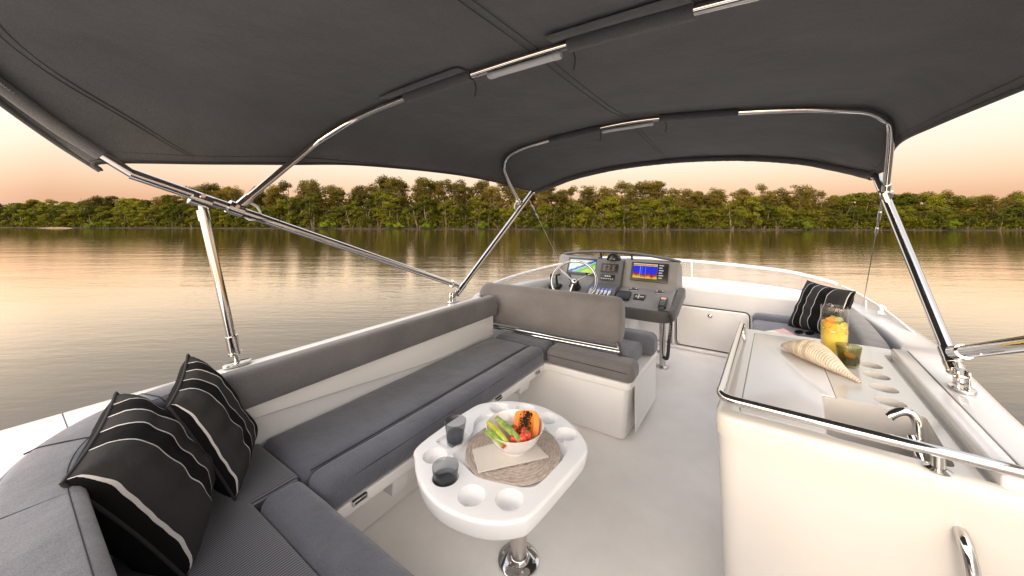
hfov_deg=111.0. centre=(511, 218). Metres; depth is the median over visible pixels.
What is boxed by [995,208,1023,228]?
mangrove tree
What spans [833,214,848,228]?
mangrove tree
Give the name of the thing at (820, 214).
mangrove tree
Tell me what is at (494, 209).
mangrove tree
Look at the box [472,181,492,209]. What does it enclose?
gum tree
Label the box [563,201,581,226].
mangrove tree
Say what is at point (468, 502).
cockpit table
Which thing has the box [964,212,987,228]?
mangrove tree
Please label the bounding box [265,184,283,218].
gum tree
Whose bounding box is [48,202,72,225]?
mangrove tree
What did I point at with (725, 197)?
gum tree
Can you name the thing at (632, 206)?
mangrove tree
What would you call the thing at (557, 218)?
mangrove tree
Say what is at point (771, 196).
gum tree
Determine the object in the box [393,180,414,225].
gum tree
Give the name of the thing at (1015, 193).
gum tree
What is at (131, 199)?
mangrove tree
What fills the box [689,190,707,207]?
gum tree
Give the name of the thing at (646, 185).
gum tree
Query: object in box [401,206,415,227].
mangrove tree
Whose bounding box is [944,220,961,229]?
waterside bush
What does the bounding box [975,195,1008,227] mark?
gum tree
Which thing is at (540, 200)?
gum tree
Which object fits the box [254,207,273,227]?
mangrove tree
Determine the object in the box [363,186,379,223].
gum tree
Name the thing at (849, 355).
tumbler
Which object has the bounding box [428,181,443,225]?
gum tree
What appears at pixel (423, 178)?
gum tree
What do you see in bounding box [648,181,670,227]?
gum tree
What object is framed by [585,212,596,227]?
mangrove tree
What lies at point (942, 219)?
mangrove tree
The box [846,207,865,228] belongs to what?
mangrove tree
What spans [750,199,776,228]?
mangrove tree
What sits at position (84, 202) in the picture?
gum tree
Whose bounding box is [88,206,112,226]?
mangrove tree
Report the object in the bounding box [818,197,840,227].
gum tree
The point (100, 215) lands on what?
mangrove tree
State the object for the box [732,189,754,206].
gum tree
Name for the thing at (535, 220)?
mangrove tree
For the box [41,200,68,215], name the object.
mangrove tree
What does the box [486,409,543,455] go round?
bowl
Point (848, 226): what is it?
undergrowth
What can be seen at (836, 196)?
mangrove tree
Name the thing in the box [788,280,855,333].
scatter cushion
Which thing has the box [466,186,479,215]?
gum tree
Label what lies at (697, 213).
mangrove tree
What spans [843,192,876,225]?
mangrove tree
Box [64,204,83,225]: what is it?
mangrove tree
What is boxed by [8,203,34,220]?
mangrove tree
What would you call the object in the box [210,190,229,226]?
gum tree
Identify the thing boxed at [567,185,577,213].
gum tree
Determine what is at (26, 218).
mangrove tree
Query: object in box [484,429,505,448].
melon slice
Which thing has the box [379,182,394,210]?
gum tree
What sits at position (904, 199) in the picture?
mangrove tree
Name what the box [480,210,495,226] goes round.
mangrove tree
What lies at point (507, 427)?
melon slice
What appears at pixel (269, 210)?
mangrove tree
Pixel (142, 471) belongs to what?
scatter cushion
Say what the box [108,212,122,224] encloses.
mangrove tree
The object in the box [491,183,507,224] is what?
gum tree
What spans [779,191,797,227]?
gum tree
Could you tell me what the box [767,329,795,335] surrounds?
magazine
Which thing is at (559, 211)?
mangrove tree
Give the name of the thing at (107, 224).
waterside bush
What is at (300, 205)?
mangrove tree
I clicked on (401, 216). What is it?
mangrove tree
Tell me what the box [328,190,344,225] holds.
gum tree
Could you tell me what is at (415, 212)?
mangrove tree
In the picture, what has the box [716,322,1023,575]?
galley counter
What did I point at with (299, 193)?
gum tree
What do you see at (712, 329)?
locker door
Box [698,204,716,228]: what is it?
mangrove tree
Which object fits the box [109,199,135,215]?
mangrove tree
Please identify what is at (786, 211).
mangrove tree
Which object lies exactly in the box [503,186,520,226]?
gum tree
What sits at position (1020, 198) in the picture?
mangrove tree
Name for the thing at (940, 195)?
mangrove tree
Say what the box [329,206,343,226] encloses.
mangrove tree
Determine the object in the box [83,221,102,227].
waterside bush
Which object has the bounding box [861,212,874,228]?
mangrove tree
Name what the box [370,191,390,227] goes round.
mangrove tree
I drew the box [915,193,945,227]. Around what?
mangrove tree
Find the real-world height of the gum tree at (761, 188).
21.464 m
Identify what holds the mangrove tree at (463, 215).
on the bank
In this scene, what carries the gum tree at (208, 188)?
on the bank
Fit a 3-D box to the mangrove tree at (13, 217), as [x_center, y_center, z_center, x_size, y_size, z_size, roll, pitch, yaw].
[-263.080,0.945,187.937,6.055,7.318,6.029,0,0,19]
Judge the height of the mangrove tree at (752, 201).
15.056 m
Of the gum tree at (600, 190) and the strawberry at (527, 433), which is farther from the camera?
the gum tree at (600, 190)
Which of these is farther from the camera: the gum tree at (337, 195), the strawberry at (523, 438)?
the gum tree at (337, 195)
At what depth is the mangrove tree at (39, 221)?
186.74 m
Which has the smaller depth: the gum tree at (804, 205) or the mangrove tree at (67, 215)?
the gum tree at (804, 205)
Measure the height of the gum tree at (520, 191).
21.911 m
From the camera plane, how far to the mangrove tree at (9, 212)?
187.27 m
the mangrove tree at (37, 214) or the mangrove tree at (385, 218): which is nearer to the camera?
the mangrove tree at (385, 218)
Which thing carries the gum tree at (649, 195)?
on the bank
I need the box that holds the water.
[0,228,1023,430]
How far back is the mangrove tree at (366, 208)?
169.46 m
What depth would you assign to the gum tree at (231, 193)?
180.47 m
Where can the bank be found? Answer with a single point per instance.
(616, 228)
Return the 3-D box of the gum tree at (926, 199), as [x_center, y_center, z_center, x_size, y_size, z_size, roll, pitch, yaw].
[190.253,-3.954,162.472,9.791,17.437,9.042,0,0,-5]
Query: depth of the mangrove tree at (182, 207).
178.28 m
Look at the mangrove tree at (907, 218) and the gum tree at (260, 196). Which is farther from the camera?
the gum tree at (260, 196)
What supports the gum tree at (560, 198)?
on the bank
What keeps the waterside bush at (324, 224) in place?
on the bank
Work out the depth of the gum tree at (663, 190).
170.17 m
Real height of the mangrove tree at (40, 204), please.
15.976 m
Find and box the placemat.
[465,428,560,486]
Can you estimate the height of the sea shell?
0.106 m
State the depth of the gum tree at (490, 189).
169.15 m
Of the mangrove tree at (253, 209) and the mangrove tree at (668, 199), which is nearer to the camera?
the mangrove tree at (668, 199)
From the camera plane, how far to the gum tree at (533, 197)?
173.22 m
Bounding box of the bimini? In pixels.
[0,0,1023,395]
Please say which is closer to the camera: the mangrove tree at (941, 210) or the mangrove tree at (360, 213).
the mangrove tree at (941, 210)
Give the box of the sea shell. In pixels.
[781,339,860,382]
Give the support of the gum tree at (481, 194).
on the bank
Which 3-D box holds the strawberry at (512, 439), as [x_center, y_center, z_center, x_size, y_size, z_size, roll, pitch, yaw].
[0.009,0.854,1.366,0.044,0.040,0.037,0,0,34]
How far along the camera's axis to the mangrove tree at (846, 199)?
156.14 m
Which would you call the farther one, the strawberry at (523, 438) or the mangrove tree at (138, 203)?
the mangrove tree at (138, 203)
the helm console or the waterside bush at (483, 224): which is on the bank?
the waterside bush at (483, 224)
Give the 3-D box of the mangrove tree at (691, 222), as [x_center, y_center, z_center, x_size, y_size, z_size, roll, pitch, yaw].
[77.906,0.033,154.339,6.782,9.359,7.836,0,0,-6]
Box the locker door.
[677,305,748,352]
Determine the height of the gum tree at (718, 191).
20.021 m
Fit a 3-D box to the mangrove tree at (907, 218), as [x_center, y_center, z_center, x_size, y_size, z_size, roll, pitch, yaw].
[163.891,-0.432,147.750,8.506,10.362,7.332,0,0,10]
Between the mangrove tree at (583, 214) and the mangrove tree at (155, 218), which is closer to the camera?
the mangrove tree at (583, 214)
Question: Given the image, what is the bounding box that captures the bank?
[0,220,1023,230]
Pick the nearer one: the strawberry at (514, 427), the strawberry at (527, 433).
the strawberry at (527, 433)
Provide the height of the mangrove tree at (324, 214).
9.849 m
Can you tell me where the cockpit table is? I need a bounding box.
[413,401,587,575]
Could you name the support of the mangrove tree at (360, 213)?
on the bank
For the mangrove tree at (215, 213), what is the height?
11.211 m
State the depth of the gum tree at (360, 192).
180.36 m
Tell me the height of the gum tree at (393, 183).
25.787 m
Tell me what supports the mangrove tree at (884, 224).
on the bank
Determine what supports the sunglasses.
on the sun lounge
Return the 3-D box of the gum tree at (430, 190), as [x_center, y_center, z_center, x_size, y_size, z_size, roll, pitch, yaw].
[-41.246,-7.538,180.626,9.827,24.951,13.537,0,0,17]
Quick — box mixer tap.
[884,407,924,460]
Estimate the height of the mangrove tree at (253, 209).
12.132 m
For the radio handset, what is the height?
0.539 m
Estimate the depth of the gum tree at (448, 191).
180.95 m
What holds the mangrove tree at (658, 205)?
on the bank
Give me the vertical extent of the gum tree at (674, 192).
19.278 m
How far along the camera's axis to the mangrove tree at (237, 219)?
172.97 m
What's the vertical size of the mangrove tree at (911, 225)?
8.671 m
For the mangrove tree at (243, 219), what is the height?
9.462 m
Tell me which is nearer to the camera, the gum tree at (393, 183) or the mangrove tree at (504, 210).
the mangrove tree at (504, 210)
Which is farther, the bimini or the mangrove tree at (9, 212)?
the mangrove tree at (9, 212)
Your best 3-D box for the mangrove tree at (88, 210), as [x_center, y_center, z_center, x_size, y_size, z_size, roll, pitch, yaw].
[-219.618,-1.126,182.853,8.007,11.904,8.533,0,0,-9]
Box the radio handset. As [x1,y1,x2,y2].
[658,297,672,359]
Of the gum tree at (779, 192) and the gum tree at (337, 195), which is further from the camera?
the gum tree at (337, 195)
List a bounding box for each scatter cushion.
[59,391,215,575]
[165,353,257,500]
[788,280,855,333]
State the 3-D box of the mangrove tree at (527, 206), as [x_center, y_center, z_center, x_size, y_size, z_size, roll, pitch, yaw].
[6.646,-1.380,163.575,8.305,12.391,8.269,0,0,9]
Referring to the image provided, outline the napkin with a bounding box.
[472,443,548,472]
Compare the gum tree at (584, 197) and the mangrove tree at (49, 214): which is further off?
the mangrove tree at (49, 214)
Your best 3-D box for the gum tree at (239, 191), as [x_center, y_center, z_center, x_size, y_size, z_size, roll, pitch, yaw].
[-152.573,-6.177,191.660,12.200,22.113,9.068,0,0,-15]
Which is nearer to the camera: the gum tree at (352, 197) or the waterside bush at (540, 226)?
the waterside bush at (540, 226)
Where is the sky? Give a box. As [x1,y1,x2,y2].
[0,91,1023,219]
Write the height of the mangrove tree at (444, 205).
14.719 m
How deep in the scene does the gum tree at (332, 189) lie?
182.10 m
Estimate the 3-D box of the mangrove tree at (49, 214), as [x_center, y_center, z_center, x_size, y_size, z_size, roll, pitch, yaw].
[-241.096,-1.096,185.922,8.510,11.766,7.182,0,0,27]
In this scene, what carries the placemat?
on the cockpit table
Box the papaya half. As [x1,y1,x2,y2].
[513,410,539,437]
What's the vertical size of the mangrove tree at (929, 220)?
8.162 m
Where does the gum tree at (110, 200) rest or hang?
on the bank
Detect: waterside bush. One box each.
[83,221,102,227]
[101,221,112,226]
[319,220,335,227]
[392,222,404,227]
[421,222,436,228]
[477,221,489,227]
[536,222,548,227]
[800,221,813,229]
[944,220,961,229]
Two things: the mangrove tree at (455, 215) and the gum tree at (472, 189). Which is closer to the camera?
the mangrove tree at (455, 215)
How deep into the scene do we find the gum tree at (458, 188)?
168.49 m
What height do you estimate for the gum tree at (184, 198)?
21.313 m
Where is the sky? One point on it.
(980, 151)
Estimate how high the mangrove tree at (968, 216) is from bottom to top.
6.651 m
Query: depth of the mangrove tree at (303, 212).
171.99 m
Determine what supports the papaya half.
in the bowl
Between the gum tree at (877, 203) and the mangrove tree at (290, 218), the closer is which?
the gum tree at (877, 203)
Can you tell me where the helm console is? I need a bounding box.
[546,250,685,368]
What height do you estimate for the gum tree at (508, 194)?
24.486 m
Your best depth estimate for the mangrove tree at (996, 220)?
142.83 m
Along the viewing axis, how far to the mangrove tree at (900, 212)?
146.29 m
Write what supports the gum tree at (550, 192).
on the bank
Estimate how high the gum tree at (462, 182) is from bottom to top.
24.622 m
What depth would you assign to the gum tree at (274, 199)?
181.90 m
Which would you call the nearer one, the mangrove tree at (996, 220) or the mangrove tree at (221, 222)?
the mangrove tree at (996, 220)
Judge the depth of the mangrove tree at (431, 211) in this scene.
163.04 m
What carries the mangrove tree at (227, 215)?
on the bank
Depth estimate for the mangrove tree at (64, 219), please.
181.66 m
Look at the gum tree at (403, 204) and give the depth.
176.46 m
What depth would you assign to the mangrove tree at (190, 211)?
177.81 m
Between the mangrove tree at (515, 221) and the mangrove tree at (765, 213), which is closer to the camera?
the mangrove tree at (765, 213)
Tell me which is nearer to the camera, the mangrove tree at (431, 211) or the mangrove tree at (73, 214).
the mangrove tree at (431, 211)
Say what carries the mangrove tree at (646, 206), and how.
on the bank
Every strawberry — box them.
[509,435,519,442]
[511,424,517,433]
[518,433,526,441]
[524,430,530,440]
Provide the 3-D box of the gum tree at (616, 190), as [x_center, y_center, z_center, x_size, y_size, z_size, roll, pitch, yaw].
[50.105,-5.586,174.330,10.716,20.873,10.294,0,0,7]
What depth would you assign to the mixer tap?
1.09 m
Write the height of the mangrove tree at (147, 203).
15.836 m
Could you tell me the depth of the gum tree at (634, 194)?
164.88 m
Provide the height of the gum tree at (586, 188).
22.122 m
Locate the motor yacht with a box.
[0,256,1023,575]
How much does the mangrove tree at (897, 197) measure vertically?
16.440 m
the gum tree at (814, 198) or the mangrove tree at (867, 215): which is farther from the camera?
the gum tree at (814, 198)
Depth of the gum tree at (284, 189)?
181.04 m
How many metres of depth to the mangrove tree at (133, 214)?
180.51 m
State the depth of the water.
26.47 m
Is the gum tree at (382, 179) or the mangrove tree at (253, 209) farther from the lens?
the gum tree at (382, 179)
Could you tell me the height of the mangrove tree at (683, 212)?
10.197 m
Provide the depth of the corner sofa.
1.62 m
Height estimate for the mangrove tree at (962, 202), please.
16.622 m
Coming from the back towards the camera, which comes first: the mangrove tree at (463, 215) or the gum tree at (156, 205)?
the gum tree at (156, 205)
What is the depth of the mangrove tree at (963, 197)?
157.86 m
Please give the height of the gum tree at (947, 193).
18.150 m
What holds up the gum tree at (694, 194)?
on the bank
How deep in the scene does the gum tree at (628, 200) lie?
164.28 m
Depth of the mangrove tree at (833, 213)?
148.04 m
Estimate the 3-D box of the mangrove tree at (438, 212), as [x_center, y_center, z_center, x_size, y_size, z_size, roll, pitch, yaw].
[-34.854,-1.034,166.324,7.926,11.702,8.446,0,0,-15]
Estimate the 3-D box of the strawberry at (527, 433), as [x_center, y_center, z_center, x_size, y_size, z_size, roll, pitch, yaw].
[0.060,0.846,1.377,0.032,0.042,0.032,0,0,34]
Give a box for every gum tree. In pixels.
[79,195,104,225]
[88,199,111,212]
[101,196,118,216]
[148,196,163,224]
[166,195,180,216]
[182,188,198,224]
[194,182,218,209]
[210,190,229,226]
[221,185,242,201]
[221,188,236,210]
[226,187,244,199]
[252,190,268,225]
[262,188,279,226]
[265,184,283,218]
[270,184,292,220]
[277,180,296,211]
[290,182,312,226]
[298,180,320,195]
[302,178,324,226]
[313,185,328,221]
[320,185,335,213]
[326,185,343,223]
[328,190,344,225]
[343,187,362,225]
[350,185,371,226]
[363,174,389,222]
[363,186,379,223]
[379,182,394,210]
[385,176,408,217]
[387,176,411,219]
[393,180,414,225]
[411,176,432,212]
[412,177,428,226]
[421,181,436,216]
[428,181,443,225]
[434,179,452,225]
[444,182,458,216]
[452,183,466,226]
[453,179,470,225]
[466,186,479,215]
[467,180,488,210]
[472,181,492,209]
[482,185,506,225]
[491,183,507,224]
[503,185,518,217]
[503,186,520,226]
[515,188,530,226]
[519,191,535,217]
[532,191,549,211]
[545,187,556,220]
[549,191,568,218]
[554,187,573,226]
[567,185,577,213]
[576,189,593,222]
[578,185,597,212]
[581,186,599,223]
[596,185,615,224]
[596,191,615,216]
[610,187,620,225]
[613,180,641,227]
[620,181,644,227]
[636,180,654,224]
[641,182,659,226]
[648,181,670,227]
[650,181,667,226]
[668,187,689,226]
[675,188,692,227]
[686,190,703,226]
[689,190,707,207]
[696,194,714,208]
[706,187,725,219]
[707,193,722,220]
[716,194,728,217]
[719,190,738,210]
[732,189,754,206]
[747,183,777,227]
[759,191,781,226]
[769,187,786,221]
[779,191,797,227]
[788,184,815,227]
[793,187,816,214]
[806,187,823,217]
[813,190,837,215]
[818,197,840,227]
[868,195,885,227]
[915,191,936,213]
[940,189,967,213]
[972,194,1006,223]
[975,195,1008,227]
[996,190,1023,216]
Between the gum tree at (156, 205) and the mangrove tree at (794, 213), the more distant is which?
the gum tree at (156, 205)
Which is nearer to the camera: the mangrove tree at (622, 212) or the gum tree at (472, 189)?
the mangrove tree at (622, 212)
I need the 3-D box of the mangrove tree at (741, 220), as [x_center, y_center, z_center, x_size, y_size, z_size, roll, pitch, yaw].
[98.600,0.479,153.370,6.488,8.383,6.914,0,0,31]
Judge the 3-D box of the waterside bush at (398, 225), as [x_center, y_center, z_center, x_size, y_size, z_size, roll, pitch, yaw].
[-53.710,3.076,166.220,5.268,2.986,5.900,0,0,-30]
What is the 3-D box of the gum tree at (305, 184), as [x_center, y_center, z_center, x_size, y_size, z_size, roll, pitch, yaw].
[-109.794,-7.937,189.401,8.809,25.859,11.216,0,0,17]
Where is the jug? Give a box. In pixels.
[821,311,848,358]
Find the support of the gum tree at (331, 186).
on the bank
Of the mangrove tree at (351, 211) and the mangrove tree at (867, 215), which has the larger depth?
the mangrove tree at (351, 211)
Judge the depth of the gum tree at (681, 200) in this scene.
160.16 m
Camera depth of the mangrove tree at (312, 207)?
169.78 m
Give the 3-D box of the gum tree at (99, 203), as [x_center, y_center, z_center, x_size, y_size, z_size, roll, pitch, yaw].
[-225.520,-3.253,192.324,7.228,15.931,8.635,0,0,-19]
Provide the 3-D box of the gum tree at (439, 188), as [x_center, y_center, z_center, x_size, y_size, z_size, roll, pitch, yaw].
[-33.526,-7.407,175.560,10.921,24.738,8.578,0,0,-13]
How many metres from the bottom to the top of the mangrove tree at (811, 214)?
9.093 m
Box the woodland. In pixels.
[3,189,1022,227]
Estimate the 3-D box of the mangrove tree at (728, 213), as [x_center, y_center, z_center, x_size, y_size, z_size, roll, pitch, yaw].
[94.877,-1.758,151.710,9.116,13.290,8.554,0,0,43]
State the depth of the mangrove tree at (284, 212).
173.20 m
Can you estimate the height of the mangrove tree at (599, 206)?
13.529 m
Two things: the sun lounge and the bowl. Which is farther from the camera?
the sun lounge
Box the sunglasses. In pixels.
[790,328,814,334]
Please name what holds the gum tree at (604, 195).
on the bank
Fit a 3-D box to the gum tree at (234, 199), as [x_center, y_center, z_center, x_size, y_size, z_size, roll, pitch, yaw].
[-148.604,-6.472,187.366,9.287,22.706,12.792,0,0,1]
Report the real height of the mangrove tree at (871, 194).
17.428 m
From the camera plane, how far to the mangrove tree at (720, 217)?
154.24 m
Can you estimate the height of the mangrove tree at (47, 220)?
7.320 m
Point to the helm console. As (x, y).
(639, 287)
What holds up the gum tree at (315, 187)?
on the bank
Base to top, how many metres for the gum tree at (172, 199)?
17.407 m
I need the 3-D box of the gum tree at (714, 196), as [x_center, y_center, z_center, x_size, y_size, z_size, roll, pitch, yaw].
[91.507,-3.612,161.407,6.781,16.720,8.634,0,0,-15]
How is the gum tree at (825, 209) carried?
on the bank
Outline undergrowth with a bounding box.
[1,212,1023,229]
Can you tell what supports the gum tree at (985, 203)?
on the bank
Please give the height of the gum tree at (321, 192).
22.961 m
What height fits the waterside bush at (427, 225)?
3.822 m
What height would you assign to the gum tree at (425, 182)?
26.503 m
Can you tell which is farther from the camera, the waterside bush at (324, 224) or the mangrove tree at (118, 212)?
the mangrove tree at (118, 212)
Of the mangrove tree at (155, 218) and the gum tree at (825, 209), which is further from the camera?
the mangrove tree at (155, 218)
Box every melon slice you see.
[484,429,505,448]
[486,420,508,446]
[495,417,520,442]
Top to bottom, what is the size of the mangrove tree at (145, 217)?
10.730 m
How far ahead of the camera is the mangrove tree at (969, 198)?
160.03 m
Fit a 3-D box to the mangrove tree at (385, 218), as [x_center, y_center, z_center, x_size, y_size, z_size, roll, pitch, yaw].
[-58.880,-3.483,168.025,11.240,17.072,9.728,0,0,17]
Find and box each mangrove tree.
[0,204,12,219]
[0,209,22,226]
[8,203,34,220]
[11,214,24,226]
[12,209,36,226]
[21,199,48,219]
[30,211,46,225]
[36,214,52,226]
[37,214,54,226]
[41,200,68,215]
[44,206,67,225]
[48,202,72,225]
[51,208,69,226]
[54,209,70,226]
[61,208,79,226]
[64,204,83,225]
[68,206,88,227]
[77,205,98,226]
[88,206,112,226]
[94,211,112,227]
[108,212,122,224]
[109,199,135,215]
[111,206,131,226]
[121,211,132,226]
[123,200,152,221]
[126,210,147,226]
[127,198,154,220]
[136,207,155,226]
[140,199,158,223]
[148,212,164,225]
[153,205,170,226]
[157,194,183,217]
[162,202,183,226]
[170,203,189,227]
[183,208,197,227]
[193,209,212,225]
[209,208,224,227]
[215,208,236,227]
[226,214,236,226]
[230,214,242,227]
[240,217,251,227]
[249,205,264,227]
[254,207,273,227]
[263,205,282,227]
[270,199,289,220]
[277,197,299,223]
[292,201,312,226]
[298,209,315,226]
[302,193,323,227]
[320,208,332,227]
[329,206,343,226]
[333,206,351,227]
[340,201,360,227]
[353,208,369,227]
[361,198,376,227]
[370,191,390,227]
[374,194,399,227]
[391,205,409,227]
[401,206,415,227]
[408,203,427,227]
[417,193,438,228]
[431,204,444,227]
[438,198,457,228]
[448,208,462,227]
[454,203,472,227]
[467,196,486,227]
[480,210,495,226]
[490,204,506,226]
[499,207,514,228]
[506,202,522,227]
[517,203,534,227]
[526,209,541,227]
[535,203,553,227]
[547,206,561,228]
[556,205,569,227]
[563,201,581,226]
[576,204,592,227]
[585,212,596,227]
[595,200,608,227]
[599,195,622,227]
[615,209,632,228]
[625,204,639,227]
[633,199,654,228]
[646,199,667,227]
[657,195,680,228]
[671,207,690,228]
[683,208,698,228]
[692,211,705,228]
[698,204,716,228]
[707,206,726,228]
[721,199,745,228]
[732,211,746,228]
[739,195,764,228]
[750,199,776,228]
[768,210,785,228]
[772,205,793,228]
[785,209,804,228]
[795,209,816,226]
[812,210,828,228]
[822,209,843,228]
[826,195,852,215]
[829,194,863,225]
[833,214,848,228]
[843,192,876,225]
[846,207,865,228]
[860,192,878,222]
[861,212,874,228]
[867,203,889,229]
[887,210,906,228]
[888,193,921,221]
[895,205,917,225]
[897,194,920,227]
[902,210,915,226]
[912,210,933,228]
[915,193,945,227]
[921,193,950,216]
[928,212,949,229]
[929,206,957,228]
[938,194,970,222]
[947,194,978,227]
[956,214,977,229]
[958,194,987,214]
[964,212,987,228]
[988,211,1011,229]
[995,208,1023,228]
[1003,204,1023,229]
[1010,194,1023,217]
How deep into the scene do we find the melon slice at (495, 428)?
1.39 m
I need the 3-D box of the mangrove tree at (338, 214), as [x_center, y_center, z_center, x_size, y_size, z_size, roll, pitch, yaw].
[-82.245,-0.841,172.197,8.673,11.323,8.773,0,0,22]
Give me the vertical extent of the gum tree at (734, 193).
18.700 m
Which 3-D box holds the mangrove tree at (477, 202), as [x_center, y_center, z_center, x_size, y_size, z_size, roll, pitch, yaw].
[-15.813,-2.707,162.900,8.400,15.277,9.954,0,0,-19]
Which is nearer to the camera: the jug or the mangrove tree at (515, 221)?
the jug
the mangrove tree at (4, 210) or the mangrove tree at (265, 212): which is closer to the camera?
the mangrove tree at (265, 212)
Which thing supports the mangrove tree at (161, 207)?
on the bank
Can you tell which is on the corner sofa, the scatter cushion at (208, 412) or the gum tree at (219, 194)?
the scatter cushion at (208, 412)
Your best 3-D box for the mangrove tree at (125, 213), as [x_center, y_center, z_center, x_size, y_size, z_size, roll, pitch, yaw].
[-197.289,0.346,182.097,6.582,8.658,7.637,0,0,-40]
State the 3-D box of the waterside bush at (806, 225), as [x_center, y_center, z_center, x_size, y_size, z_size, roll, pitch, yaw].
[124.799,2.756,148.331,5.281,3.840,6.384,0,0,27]
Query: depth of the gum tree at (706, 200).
160.58 m
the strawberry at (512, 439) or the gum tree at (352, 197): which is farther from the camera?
the gum tree at (352, 197)
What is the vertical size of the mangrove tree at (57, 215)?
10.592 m
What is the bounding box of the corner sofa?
[0,283,657,575]
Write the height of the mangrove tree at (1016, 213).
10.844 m
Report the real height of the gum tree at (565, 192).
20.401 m
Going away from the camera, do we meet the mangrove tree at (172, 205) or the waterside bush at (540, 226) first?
the waterside bush at (540, 226)
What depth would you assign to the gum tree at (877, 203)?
156.14 m
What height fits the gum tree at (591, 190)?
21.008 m
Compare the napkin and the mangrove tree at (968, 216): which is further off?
the mangrove tree at (968, 216)
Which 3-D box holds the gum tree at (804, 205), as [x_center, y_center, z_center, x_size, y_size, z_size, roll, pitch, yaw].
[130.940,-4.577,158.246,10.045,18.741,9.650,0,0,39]
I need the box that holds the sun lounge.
[752,307,890,349]
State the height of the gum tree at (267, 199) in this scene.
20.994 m
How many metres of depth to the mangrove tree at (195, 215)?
177.14 m
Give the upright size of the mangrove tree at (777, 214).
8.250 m
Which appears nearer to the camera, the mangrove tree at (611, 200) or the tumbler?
the tumbler
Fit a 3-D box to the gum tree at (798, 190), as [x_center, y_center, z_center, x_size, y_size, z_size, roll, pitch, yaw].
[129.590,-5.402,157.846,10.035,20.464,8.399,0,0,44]
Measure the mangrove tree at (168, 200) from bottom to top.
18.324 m
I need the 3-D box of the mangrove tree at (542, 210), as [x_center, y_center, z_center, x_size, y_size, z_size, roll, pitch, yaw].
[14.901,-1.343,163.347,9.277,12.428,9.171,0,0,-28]
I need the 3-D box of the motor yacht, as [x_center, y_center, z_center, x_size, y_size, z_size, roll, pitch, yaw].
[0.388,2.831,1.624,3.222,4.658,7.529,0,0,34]

